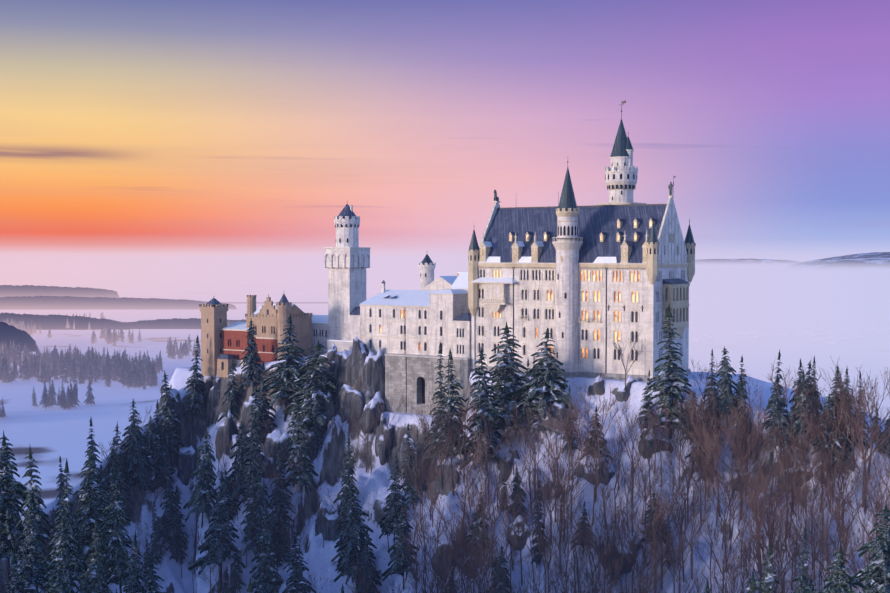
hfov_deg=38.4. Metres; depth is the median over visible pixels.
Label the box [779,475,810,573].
bare tree
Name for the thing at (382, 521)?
bare tree
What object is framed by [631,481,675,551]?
bare tree
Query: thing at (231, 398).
spruce
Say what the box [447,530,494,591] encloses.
bare tree
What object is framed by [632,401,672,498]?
bare tree
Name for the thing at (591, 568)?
bare tree
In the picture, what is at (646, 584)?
bare tree
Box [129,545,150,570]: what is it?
bare tree
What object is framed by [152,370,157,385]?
spruce
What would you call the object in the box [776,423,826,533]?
bare tree
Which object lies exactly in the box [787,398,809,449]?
bare tree
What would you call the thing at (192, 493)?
bare tree
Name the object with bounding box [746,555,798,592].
bare tree
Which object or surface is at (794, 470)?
bare tree
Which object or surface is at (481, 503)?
bare tree
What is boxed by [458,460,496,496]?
bare tree
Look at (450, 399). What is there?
spruce
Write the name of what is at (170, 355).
spruce
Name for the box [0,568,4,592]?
spruce
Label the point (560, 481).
bare tree
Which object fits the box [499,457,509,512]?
spruce
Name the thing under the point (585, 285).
castle palas
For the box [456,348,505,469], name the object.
spruce
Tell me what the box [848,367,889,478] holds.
bare tree
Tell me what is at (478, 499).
bare tree
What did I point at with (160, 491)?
bare tree
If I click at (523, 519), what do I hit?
bare tree
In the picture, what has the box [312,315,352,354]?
castle connecting wing
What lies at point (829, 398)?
spruce
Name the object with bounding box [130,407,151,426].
bare tree
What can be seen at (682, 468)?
bare tree
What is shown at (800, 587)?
spruce
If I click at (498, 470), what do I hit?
bare tree
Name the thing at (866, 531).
bare tree
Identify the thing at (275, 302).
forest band
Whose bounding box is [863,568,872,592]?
spruce
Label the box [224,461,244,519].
bare tree
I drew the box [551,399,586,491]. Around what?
bare tree
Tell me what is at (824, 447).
bare tree
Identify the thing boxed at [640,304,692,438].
spruce
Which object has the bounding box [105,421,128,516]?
spruce
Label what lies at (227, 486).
spruce
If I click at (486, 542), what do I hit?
bare tree
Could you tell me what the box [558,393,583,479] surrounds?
bare tree
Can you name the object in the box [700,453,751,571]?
bare tree
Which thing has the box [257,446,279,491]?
bare tree
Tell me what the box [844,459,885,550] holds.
bare tree
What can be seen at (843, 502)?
bare tree
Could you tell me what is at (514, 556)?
bare tree
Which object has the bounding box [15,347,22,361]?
spruce
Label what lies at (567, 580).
bare tree
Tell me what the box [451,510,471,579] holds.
bare tree
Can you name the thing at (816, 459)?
bare tree
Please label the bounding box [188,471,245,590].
spruce
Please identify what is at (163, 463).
spruce
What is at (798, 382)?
spruce
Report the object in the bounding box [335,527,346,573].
spruce
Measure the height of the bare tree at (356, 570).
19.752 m
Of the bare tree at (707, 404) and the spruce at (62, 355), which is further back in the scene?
the spruce at (62, 355)
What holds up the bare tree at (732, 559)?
on the hill terrain at (371, 484)
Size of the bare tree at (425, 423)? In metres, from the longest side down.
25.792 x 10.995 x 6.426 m
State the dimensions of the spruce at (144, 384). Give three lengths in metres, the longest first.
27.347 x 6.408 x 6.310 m
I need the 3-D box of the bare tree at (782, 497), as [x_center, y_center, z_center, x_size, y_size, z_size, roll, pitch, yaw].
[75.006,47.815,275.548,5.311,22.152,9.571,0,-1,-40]
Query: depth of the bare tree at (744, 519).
282.55 m
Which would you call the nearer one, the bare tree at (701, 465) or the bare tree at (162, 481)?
the bare tree at (701, 465)
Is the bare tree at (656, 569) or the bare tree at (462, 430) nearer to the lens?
the bare tree at (656, 569)
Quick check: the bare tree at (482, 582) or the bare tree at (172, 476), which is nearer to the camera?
the bare tree at (482, 582)
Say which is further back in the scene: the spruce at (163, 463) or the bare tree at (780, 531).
the spruce at (163, 463)
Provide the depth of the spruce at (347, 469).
360.29 m
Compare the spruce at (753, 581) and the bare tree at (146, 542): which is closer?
the spruce at (753, 581)
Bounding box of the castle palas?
[468,100,695,381]
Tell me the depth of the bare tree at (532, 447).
316.71 m
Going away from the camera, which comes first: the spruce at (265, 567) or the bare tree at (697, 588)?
the bare tree at (697, 588)
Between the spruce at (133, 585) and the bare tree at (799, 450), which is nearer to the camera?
the spruce at (133, 585)
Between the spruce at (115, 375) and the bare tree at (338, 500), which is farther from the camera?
the spruce at (115, 375)
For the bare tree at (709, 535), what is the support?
on the hill terrain at (371, 484)
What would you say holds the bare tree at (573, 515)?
on the hill terrain at (371, 484)
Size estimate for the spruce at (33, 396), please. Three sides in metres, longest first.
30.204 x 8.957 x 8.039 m
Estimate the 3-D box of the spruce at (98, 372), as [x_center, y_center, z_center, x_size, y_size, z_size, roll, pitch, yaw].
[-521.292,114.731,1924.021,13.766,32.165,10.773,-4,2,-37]
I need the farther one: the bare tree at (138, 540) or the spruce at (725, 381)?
the bare tree at (138, 540)
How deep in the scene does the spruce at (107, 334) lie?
2769.93 m
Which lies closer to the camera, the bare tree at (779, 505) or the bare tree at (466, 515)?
the bare tree at (779, 505)
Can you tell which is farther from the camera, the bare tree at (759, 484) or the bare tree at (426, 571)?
the bare tree at (426, 571)
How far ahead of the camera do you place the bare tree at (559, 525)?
300.64 m
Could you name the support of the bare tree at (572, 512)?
on the hill terrain at (371, 484)
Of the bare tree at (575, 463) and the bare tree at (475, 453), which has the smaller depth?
the bare tree at (575, 463)
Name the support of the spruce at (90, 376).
on the valley ground at (770, 301)
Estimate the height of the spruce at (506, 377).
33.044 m
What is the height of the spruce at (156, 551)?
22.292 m
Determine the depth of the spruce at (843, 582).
172.32 m
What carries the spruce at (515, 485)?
on the hill terrain at (371, 484)
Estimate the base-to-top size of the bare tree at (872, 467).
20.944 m
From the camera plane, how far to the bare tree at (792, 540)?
268.27 m
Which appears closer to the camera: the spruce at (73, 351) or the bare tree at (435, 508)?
the bare tree at (435, 508)
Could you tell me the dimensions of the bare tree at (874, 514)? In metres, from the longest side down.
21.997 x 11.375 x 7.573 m
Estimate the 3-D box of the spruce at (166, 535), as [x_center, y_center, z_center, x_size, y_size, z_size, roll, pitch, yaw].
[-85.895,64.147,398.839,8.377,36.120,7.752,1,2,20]
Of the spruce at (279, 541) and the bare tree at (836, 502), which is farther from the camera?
the spruce at (279, 541)
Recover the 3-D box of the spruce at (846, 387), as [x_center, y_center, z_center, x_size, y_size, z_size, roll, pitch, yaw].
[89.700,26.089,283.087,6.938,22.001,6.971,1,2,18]
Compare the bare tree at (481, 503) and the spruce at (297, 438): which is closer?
the bare tree at (481, 503)
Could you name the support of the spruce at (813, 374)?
on the hill terrain at (371, 484)
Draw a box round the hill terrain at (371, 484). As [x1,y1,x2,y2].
[0,351,889,592]
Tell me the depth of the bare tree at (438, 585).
298.83 m
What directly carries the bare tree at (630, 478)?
on the hill terrain at (371, 484)
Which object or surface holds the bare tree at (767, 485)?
on the hill terrain at (371, 484)
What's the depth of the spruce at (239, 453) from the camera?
376.90 m
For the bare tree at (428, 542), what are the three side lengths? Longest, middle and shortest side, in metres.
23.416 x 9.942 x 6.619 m
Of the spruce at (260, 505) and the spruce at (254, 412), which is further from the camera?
the spruce at (254, 412)
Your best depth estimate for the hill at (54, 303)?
4437.04 m
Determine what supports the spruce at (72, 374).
on the valley ground at (770, 301)
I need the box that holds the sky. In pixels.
[0,0,889,256]
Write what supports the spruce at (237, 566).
on the hill terrain at (371, 484)
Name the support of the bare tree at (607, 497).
on the hill terrain at (371, 484)
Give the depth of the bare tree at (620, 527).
293.82 m
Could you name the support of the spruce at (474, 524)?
on the hill terrain at (371, 484)
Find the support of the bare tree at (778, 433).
on the hill terrain at (371, 484)
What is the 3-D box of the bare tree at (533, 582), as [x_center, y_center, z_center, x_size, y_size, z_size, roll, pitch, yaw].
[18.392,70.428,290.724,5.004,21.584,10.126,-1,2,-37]
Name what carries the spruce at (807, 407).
on the hill terrain at (371, 484)
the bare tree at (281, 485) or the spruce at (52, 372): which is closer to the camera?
the bare tree at (281, 485)
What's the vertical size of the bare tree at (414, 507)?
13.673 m
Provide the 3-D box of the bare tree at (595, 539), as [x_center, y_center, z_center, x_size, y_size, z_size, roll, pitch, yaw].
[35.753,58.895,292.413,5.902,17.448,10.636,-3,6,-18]
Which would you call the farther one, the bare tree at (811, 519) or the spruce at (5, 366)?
the spruce at (5, 366)
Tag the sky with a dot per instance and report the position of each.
(129, 128)
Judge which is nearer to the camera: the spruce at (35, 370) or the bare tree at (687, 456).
the bare tree at (687, 456)
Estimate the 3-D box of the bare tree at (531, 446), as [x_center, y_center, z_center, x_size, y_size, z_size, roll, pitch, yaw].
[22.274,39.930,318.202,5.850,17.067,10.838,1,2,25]
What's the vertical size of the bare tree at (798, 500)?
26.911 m
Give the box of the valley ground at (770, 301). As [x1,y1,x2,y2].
[0,257,889,518]
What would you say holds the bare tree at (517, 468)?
on the hill terrain at (371, 484)
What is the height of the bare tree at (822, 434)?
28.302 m
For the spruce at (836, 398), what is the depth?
283.67 m
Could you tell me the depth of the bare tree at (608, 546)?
288.37 m
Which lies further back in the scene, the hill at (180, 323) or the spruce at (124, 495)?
the hill at (180, 323)
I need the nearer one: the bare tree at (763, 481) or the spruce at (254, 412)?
the bare tree at (763, 481)
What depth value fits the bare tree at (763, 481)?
286.85 m
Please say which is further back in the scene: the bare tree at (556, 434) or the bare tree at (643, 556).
the bare tree at (556, 434)
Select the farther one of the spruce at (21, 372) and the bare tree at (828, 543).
the spruce at (21, 372)
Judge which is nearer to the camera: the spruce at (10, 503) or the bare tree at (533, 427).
the spruce at (10, 503)
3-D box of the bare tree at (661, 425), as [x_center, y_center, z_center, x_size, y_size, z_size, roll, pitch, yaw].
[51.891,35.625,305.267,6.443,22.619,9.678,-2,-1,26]
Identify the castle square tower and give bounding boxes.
[324,204,370,340]
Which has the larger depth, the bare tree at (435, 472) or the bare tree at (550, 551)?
the bare tree at (435, 472)
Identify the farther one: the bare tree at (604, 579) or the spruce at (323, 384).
the spruce at (323, 384)
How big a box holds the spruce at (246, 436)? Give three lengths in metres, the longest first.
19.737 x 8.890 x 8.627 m
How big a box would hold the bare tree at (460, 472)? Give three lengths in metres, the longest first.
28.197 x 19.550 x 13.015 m
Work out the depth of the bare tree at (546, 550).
294.04 m
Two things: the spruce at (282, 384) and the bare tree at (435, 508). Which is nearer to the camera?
the bare tree at (435, 508)
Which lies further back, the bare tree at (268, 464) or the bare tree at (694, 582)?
the bare tree at (268, 464)
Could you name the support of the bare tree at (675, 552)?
on the hill terrain at (371, 484)
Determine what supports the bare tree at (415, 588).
on the hill terrain at (371, 484)
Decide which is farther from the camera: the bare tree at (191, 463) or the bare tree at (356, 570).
the bare tree at (191, 463)
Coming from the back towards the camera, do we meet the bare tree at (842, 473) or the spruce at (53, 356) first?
the spruce at (53, 356)
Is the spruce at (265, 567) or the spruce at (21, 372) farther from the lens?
the spruce at (21, 372)
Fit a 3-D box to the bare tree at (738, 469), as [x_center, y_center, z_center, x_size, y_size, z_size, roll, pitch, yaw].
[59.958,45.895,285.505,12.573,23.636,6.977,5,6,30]
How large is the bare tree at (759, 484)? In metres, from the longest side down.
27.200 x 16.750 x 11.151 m
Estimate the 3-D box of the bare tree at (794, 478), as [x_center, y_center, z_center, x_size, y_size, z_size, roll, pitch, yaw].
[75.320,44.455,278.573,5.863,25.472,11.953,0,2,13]
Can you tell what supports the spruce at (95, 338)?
on the valley ground at (770, 301)
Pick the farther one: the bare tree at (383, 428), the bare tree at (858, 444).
the bare tree at (383, 428)
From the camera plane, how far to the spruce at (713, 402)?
307.58 m
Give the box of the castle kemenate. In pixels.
[359,254,471,416]
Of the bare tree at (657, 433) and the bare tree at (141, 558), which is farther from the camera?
the bare tree at (141, 558)
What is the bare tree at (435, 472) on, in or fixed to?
on the hill terrain at (371, 484)
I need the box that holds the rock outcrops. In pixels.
[117,336,813,581]
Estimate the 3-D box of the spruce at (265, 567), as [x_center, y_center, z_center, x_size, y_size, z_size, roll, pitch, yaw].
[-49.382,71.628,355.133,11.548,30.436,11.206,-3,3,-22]
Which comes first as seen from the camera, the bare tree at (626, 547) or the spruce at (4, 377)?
the bare tree at (626, 547)
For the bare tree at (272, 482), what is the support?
on the hill terrain at (371, 484)
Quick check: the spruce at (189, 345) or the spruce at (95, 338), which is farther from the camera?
the spruce at (95, 338)
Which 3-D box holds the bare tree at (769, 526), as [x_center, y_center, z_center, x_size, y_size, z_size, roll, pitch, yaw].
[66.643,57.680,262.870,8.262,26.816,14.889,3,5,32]
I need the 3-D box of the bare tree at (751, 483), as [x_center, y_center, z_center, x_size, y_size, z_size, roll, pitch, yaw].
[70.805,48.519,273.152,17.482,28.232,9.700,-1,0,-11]
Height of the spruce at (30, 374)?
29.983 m
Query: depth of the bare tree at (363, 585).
328.70 m
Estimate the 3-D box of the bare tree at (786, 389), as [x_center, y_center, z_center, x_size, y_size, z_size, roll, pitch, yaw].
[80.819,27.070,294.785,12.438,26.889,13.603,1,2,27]
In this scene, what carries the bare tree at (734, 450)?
on the hill terrain at (371, 484)
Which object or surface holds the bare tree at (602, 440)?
on the hill terrain at (371, 484)
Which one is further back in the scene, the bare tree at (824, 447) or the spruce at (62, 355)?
the spruce at (62, 355)
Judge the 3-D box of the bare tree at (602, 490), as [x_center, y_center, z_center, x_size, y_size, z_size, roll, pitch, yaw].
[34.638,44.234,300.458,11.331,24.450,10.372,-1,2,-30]
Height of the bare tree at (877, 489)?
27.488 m
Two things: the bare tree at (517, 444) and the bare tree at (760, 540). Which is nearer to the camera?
the bare tree at (760, 540)
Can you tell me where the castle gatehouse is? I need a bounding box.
[199,294,311,377]
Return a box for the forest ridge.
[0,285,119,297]
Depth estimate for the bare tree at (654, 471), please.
300.07 m
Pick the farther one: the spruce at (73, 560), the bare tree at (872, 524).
the bare tree at (872, 524)
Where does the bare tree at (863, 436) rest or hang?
on the hill terrain at (371, 484)
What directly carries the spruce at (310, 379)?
on the hill terrain at (371, 484)
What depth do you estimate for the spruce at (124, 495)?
395.03 m
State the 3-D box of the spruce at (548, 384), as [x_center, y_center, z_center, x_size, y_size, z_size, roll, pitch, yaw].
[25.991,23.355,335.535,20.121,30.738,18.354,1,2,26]
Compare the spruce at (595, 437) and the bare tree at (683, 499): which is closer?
the bare tree at (683, 499)
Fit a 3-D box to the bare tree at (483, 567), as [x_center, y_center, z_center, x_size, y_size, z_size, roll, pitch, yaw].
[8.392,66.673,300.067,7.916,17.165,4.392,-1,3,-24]
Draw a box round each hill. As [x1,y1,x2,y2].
[695,259,800,266]
[781,252,889,271]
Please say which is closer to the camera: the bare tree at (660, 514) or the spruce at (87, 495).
the spruce at (87, 495)
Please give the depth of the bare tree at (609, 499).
298.37 m
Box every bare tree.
[98,438,123,467]
[124,536,156,560]
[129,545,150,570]
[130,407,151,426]
[132,521,145,567]
[138,475,162,526]
[159,467,173,506]
[163,473,177,499]
[172,527,194,577]
[180,455,196,487]
[186,471,197,526]
[187,556,194,592]
[194,534,226,592]
[197,520,228,592]
[198,561,232,592]
[207,433,228,472]
[210,499,239,520]
[218,442,229,475]
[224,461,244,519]
[233,485,257,509]
[233,521,260,567]
[245,417,271,445]
[253,536,288,586]
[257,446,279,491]
[257,463,288,530]
[265,455,294,497]
[270,434,287,469]
[270,503,301,562]
[272,473,307,526]
[283,443,303,511]
[289,496,311,558]
[307,569,333,592]
[311,479,321,515]
[312,474,351,536]
[315,489,339,547]
[327,402,341,454]
[341,405,356,457]
[344,576,382,592]
[345,411,385,472]
[345,559,374,591]
[366,501,397,553]
[375,391,409,428]
[379,425,393,463]
[385,580,404,592]
[397,513,467,589]
[397,527,431,592]
[397,543,452,592]
[398,436,435,531]
[398,498,431,580]
[401,511,427,580]
[403,459,444,516]
[404,498,433,541]
[405,520,466,590]
[408,428,455,519]
[409,394,433,478]
[409,565,430,592]
[409,566,444,592]
[414,403,472,488]
[414,506,432,565]
[418,411,447,464]
[419,408,438,473]
[419,444,445,525]
[420,406,474,495]
[420,484,456,538]
[424,448,444,504]
[424,570,450,592]
[425,476,473,568]
[427,390,470,451]
[427,494,457,540]
[430,540,469,592]
[430,572,461,592]
[434,519,478,575]
[434,552,484,592]
[437,438,505,543]
[438,400,485,482]
[439,539,504,592]
[439,578,457,592]
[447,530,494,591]
[448,426,486,506]
[451,473,493,537]
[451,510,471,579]
[453,495,479,559]
[454,393,475,484]
[454,484,494,550]
[454,536,480,592]
[455,523,499,590]
[456,495,472,560]
[457,468,511,550]
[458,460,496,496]
[460,456,511,542]
[461,397,490,469]
[462,470,511,563]
[467,532,496,587]
[467,545,494,592]
[468,563,514,592]
[471,551,490,588]
[472,523,536,575]
[472,571,493,592]
[473,530,498,592]
[475,428,490,503]
[479,407,508,501]
[480,445,511,508]
[481,480,513,557]
[481,496,527,558]
[488,479,539,586]
[489,542,524,583]
[490,476,555,571]
[490,506,527,590]
[496,405,517,475]
[500,443,540,513]
[501,568,559,592]
[503,403,522,457]
[503,422,569,511]
[507,395,563,486]
[507,477,552,580]
[509,563,540,592]
[512,476,554,531]
[516,544,552,592]
[518,446,546,536]
[520,411,544,493]
[520,460,572,545]
[520,572,561,592]
[521,426,543,485]
[526,438,584,522]
[527,404,577,494]
[528,508,573,592]
[528,513,552,589]
[530,460,552,537]
[533,569,604,592]
[537,447,601,536]
[539,483,582,576]
[539,536,578,592]
[541,529,570,592]
[541,547,613,592]
[542,509,564,559]
[544,437,595,523]
[544,558,575,592]
[546,466,581,541]
[548,459,578,536]
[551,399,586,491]
[551,499,601,585]
[552,484,579,545]
[554,481,588,553]
[556,433,586,521]
[556,521,597,590]
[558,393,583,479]
[558,498,581,591]
[563,545,622,592]
[564,511,624,590]
[565,380,617,465]
[565,396,631,498]
[567,417,611,502]
[568,390,604,457]
[570,526,616,591]
[571,546,600,589]
[572,513,603,589]
[573,433,619,527]
[574,496,625,589]
[574,564,614,592]
[574,568,588,592]
[575,433,608,525]
[581,549,628,592]
[582,516,607,574]
[585,526,619,586]
[586,487,622,554]
[589,504,671,592]
[595,469,641,572]
[598,373,606,401]
[599,509,649,591]
[601,502,637,575]
[601,542,621,589]
[603,425,625,490]
[603,498,640,585]
[606,429,647,527]
[608,563,670,592]
[610,411,653,503]
[612,333,645,390]
[612,462,652,535]
[617,515,636,591]
[617,532,668,592]
[617,576,646,592]
[618,573,645,592]
[620,396,642,474]
[621,454,643,527]
[622,453,667,524]
[622,490,680,592]
[624,578,656,592]
[625,522,651,588]
[627,537,675,592]
[631,443,672,529]
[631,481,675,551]
[631,498,674,590]
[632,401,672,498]
[632,538,668,592]
[634,566,664,592]
[635,554,670,586]
[640,510,680,588]
[642,469,685,537]
[645,480,683,564]
[647,397,678,486]
[648,408,665,472]
[650,500,708,592]
[650,528,694,592]
[657,433,678,491]
[659,441,712,524]
[663,469,705,581]
[663,478,721,580]
[667,454,707,566]
[667,502,690,567]
[668,411,707,522]
[669,412,690,480]
[671,438,716,528]
[672,557,695,592]
[673,373,746,461]
[675,388,716,432]
[677,418,724,516]
[678,562,712,592]
[680,507,718,592]
[683,357,718,400]
[683,425,703,472]
[684,410,731,508]
[684,448,713,509]
[686,399,715,467]
[686,494,717,564]
[688,391,747,487]
[688,455,743,549]
[689,576,703,592]
[690,412,708,472]
[690,515,742,592]
[693,421,731,497]
[694,411,729,526]
[696,556,730,592]
[699,447,748,544]
[700,423,740,500]
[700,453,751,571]
[705,465,764,550]
[707,559,742,592]
[709,391,768,498]
[711,461,746,537]
[711,553,751,592]
[714,548,742,587]
[717,408,760,519]
[721,427,753,509]
[722,527,799,589]
[723,545,761,592]
[725,414,763,494]
[725,452,799,568]
[727,410,778,509]
[730,476,757,569]
[731,392,783,496]
[731,507,757,592]
[734,514,765,579]
[735,484,792,553]
[736,477,769,554]
[737,490,790,565]
[739,460,811,577]
[740,368,763,405]
[740,470,793,549]
[740,516,795,592]
[742,409,755,469]
[742,422,792,503]
[746,511,790,592]
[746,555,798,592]
[747,473,786,539]
[747,493,781,560]
[750,463,781,530]
[751,384,770,464]
[753,447,786,505]
[753,531,799,587]
[758,424,822,530]
[758,461,783,534]
[762,512,797,592]
[764,524,844,592]
[767,358,824,468]
[768,418,812,495]
[770,469,805,559]
[771,512,811,577]
[771,513,807,589]
[773,563,820,592]
[775,504,829,585]
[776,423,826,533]
[776,454,801,518]
[777,448,801,549]
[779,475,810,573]
[780,530,836,575]
[782,444,803,514]
[783,469,836,574]
[787,384,864,449]
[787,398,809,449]
[787,413,817,514]
[789,462,843,580]
[793,448,860,542]
[793,516,865,587]
[794,485,826,558]
[799,367,851,479]
[799,473,872,563]
[800,443,834,544]
[802,414,844,499]
[806,413,842,510]
[806,454,871,540]
[806,569,826,591]
[807,383,846,491]
[807,440,866,541]
[807,494,855,570]
[810,428,864,496]
[811,515,832,584]
[811,526,849,589]
[812,408,849,495]
[812,456,859,529]
[812,544,853,589]
[814,470,889,558]
[817,356,889,471]
[818,366,872,469]
[818,385,889,506]
[819,534,851,575]
[820,456,875,513]
[820,540,858,591]
[823,482,889,540]
[832,396,878,476]
[833,445,854,500]
[834,383,850,415]
[836,390,889,513]
[838,441,889,521]
[838,487,866,539]
[843,516,878,560]
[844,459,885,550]
[844,543,865,589]
[845,424,889,486]
[845,504,884,547]
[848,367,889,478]
[848,415,889,493]
[849,538,872,588]
[859,497,884,533]
[860,461,889,534]
[862,510,888,538]
[865,482,889,530]
[872,485,889,523]
[873,447,888,506]
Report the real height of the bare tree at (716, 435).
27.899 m
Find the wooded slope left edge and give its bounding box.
[0,322,36,351]
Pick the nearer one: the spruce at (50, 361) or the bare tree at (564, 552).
the bare tree at (564, 552)
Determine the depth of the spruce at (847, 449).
281.97 m
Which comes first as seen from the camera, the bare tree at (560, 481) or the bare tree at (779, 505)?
the bare tree at (779, 505)
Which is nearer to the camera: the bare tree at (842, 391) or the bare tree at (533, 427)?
the bare tree at (842, 391)
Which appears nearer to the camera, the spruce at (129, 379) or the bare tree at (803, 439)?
the bare tree at (803, 439)
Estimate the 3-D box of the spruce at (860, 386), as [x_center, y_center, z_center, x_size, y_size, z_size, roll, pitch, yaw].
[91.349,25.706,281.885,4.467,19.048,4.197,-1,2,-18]
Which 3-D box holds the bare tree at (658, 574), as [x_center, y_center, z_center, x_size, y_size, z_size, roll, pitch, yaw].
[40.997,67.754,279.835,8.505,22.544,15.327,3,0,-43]
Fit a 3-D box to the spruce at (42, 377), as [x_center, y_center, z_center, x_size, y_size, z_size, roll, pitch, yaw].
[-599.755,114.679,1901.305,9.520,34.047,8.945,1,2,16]
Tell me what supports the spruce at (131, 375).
on the valley ground at (770, 301)
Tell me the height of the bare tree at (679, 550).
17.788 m
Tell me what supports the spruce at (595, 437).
on the hill terrain at (371, 484)
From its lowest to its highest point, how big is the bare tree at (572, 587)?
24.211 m
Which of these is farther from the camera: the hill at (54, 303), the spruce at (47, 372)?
the hill at (54, 303)
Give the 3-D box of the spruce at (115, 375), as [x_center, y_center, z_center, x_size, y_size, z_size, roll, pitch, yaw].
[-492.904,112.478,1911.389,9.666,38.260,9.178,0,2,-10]
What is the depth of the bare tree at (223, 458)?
391.19 m
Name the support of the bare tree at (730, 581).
on the hill terrain at (371, 484)
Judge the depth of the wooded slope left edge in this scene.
2548.20 m
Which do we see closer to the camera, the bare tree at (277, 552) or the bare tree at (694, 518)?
the bare tree at (694, 518)
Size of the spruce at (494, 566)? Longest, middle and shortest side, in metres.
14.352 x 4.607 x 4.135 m
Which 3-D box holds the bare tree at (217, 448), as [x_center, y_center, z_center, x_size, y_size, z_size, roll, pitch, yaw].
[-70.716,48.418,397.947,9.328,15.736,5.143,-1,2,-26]
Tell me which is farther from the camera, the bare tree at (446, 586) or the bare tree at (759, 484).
the bare tree at (446, 586)
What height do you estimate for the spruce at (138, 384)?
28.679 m
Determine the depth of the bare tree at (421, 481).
324.54 m
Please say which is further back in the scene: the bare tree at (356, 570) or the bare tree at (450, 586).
the bare tree at (356, 570)
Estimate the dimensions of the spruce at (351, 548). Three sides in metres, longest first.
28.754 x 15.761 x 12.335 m
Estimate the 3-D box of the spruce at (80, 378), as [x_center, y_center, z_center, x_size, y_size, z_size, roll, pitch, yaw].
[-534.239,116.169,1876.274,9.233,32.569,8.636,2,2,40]
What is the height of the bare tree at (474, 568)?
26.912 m
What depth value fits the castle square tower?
421.70 m
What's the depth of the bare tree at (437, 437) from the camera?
332.68 m
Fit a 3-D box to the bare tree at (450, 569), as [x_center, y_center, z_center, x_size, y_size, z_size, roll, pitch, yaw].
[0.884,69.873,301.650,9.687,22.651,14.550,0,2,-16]
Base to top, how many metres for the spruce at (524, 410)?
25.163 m
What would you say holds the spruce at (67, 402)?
on the valley ground at (770, 301)
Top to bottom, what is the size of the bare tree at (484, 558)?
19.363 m
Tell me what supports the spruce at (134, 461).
on the hill terrain at (371, 484)
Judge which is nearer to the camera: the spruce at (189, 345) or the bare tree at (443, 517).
the bare tree at (443, 517)
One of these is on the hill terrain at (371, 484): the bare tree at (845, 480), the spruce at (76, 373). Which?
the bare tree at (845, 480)
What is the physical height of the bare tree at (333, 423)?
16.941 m
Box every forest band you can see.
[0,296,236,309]
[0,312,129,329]
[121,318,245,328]
[221,302,327,303]
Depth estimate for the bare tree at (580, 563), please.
290.61 m
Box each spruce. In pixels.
[0,361,7,382]
[0,398,6,417]
[0,430,34,585]
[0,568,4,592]
[1,363,7,382]
[5,487,48,592]
[5,548,21,592]
[6,365,15,382]
[12,352,19,366]
[12,359,18,378]
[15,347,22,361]
[16,447,56,589]
[18,356,23,377]
[21,358,30,380]
[28,363,33,377]
[31,387,37,406]
[33,360,37,377]
[35,355,40,372]
[39,362,44,382]
[39,363,45,382]
[39,382,50,405]
[39,573,47,592]
[42,382,50,408]
[42,459,88,591]
[44,365,50,381]
[45,379,56,407]
[45,574,60,592]
[46,352,52,368]
[47,328,52,338]
[47,512,74,592]
[48,508,57,544]
[49,529,68,575]
[50,358,59,380]
[52,349,55,366]
[54,365,59,380]
[56,352,60,369]
[56,457,73,522]
[57,358,63,379]
[57,379,65,404]
[59,390,65,408]
[60,350,64,361]
[62,364,68,382]
[63,386,72,409]
[64,355,70,373]
[66,362,70,377]
[69,361,78,382]
[69,384,75,407]
[69,445,116,580]
[70,363,77,383]
[71,347,77,359]
[73,381,79,406]
[75,579,87,592]
[76,358,80,373]
[77,367,83,384]
[79,519,107,592]
[81,418,103,502]
[82,367,87,379]
[82,575,86,592]
[83,381,94,405]
[88,365,92,383]
[91,328,96,341]
[92,465,113,516]
[94,363,102,381]
[94,367,97,381]
[99,355,102,375]
[100,327,105,338]
[100,467,144,592]
[101,348,105,362]
[102,362,105,380]
[103,575,112,592]
[104,328,112,341]
[104,352,110,368]
[104,487,114,528]
[105,368,110,386]
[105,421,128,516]
[105,438,133,504]
[106,331,111,344]
[112,360,117,382]
[119,371,126,384]
[120,399,154,491]
[123,529,146,592]
[126,367,132,388]
[130,332,133,343]
[130,366,134,385]
[132,368,136,388]
[133,371,143,388]
[136,328,141,342]
[141,351,147,369]
[142,372,145,388]
[142,539,153,580]
[142,554,165,592]
[143,364,148,384]
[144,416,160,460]
[146,363,154,385]
[148,368,154,386]
[149,500,163,565]
[151,399,175,481]
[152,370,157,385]
[152,436,174,498]
[155,354,159,372]
[156,355,163,371]
[157,448,186,551]
[158,371,183,465]
[165,485,188,565]
[167,346,172,358]
[177,343,182,358]
[182,340,189,357]
[183,334,205,416]
[183,428,217,527]
[187,335,192,352]
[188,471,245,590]
[213,468,239,524]
[217,358,240,422]
[221,567,231,592]
[227,421,258,504]
[231,551,246,592]
[236,423,252,449]
[238,319,262,392]
[238,419,271,508]
[241,480,260,556]
[245,386,264,460]
[246,501,283,592]
[247,576,252,592]
[248,458,272,550]
[251,313,307,421]
[254,361,277,444]
[267,441,296,538]
[274,521,284,566]
[280,515,289,560]
[282,532,315,592]
[283,339,338,433]
[283,393,317,499]
[299,376,313,447]
[300,422,316,490]
[302,358,317,424]
[309,395,323,454]
[331,489,376,585]
[333,438,358,530]
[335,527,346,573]
[355,527,381,592]
[379,453,410,556]
[381,498,417,590]
[400,424,418,496]
[404,429,423,506]
[422,342,449,466]
[431,349,476,466]
[447,572,456,592]
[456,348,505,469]
[462,497,488,556]
[485,321,530,439]
[488,546,512,592]
[489,561,497,592]
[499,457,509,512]
[500,327,575,442]
[507,468,526,521]
[513,359,538,441]
[531,480,547,567]
[562,385,579,454]
[572,500,591,554]
[579,405,612,464]
[608,531,620,583]
[637,369,654,430]
[637,491,666,545]
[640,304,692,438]
[663,518,674,568]
[680,392,698,444]
[685,399,712,464]
[700,425,715,483]
[702,349,720,417]
[704,578,709,592]
[707,346,742,427]
[708,378,721,443]
[730,384,750,456]
[731,356,750,420]
[744,571,763,592]
[760,542,778,592]
[762,350,784,428]
[762,374,806,460]
[787,357,815,442]
[788,362,822,451]
[788,369,817,453]
[793,524,809,592]
[805,355,819,431]
[805,577,815,592]
[811,365,856,448]
[811,393,853,477]
[816,543,866,592]
[834,368,865,452]
[837,390,854,465]
[851,505,889,592]
[852,371,869,447]
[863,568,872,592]
[867,404,882,449]
[877,415,889,457]
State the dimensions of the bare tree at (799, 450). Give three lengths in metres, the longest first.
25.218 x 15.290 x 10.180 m

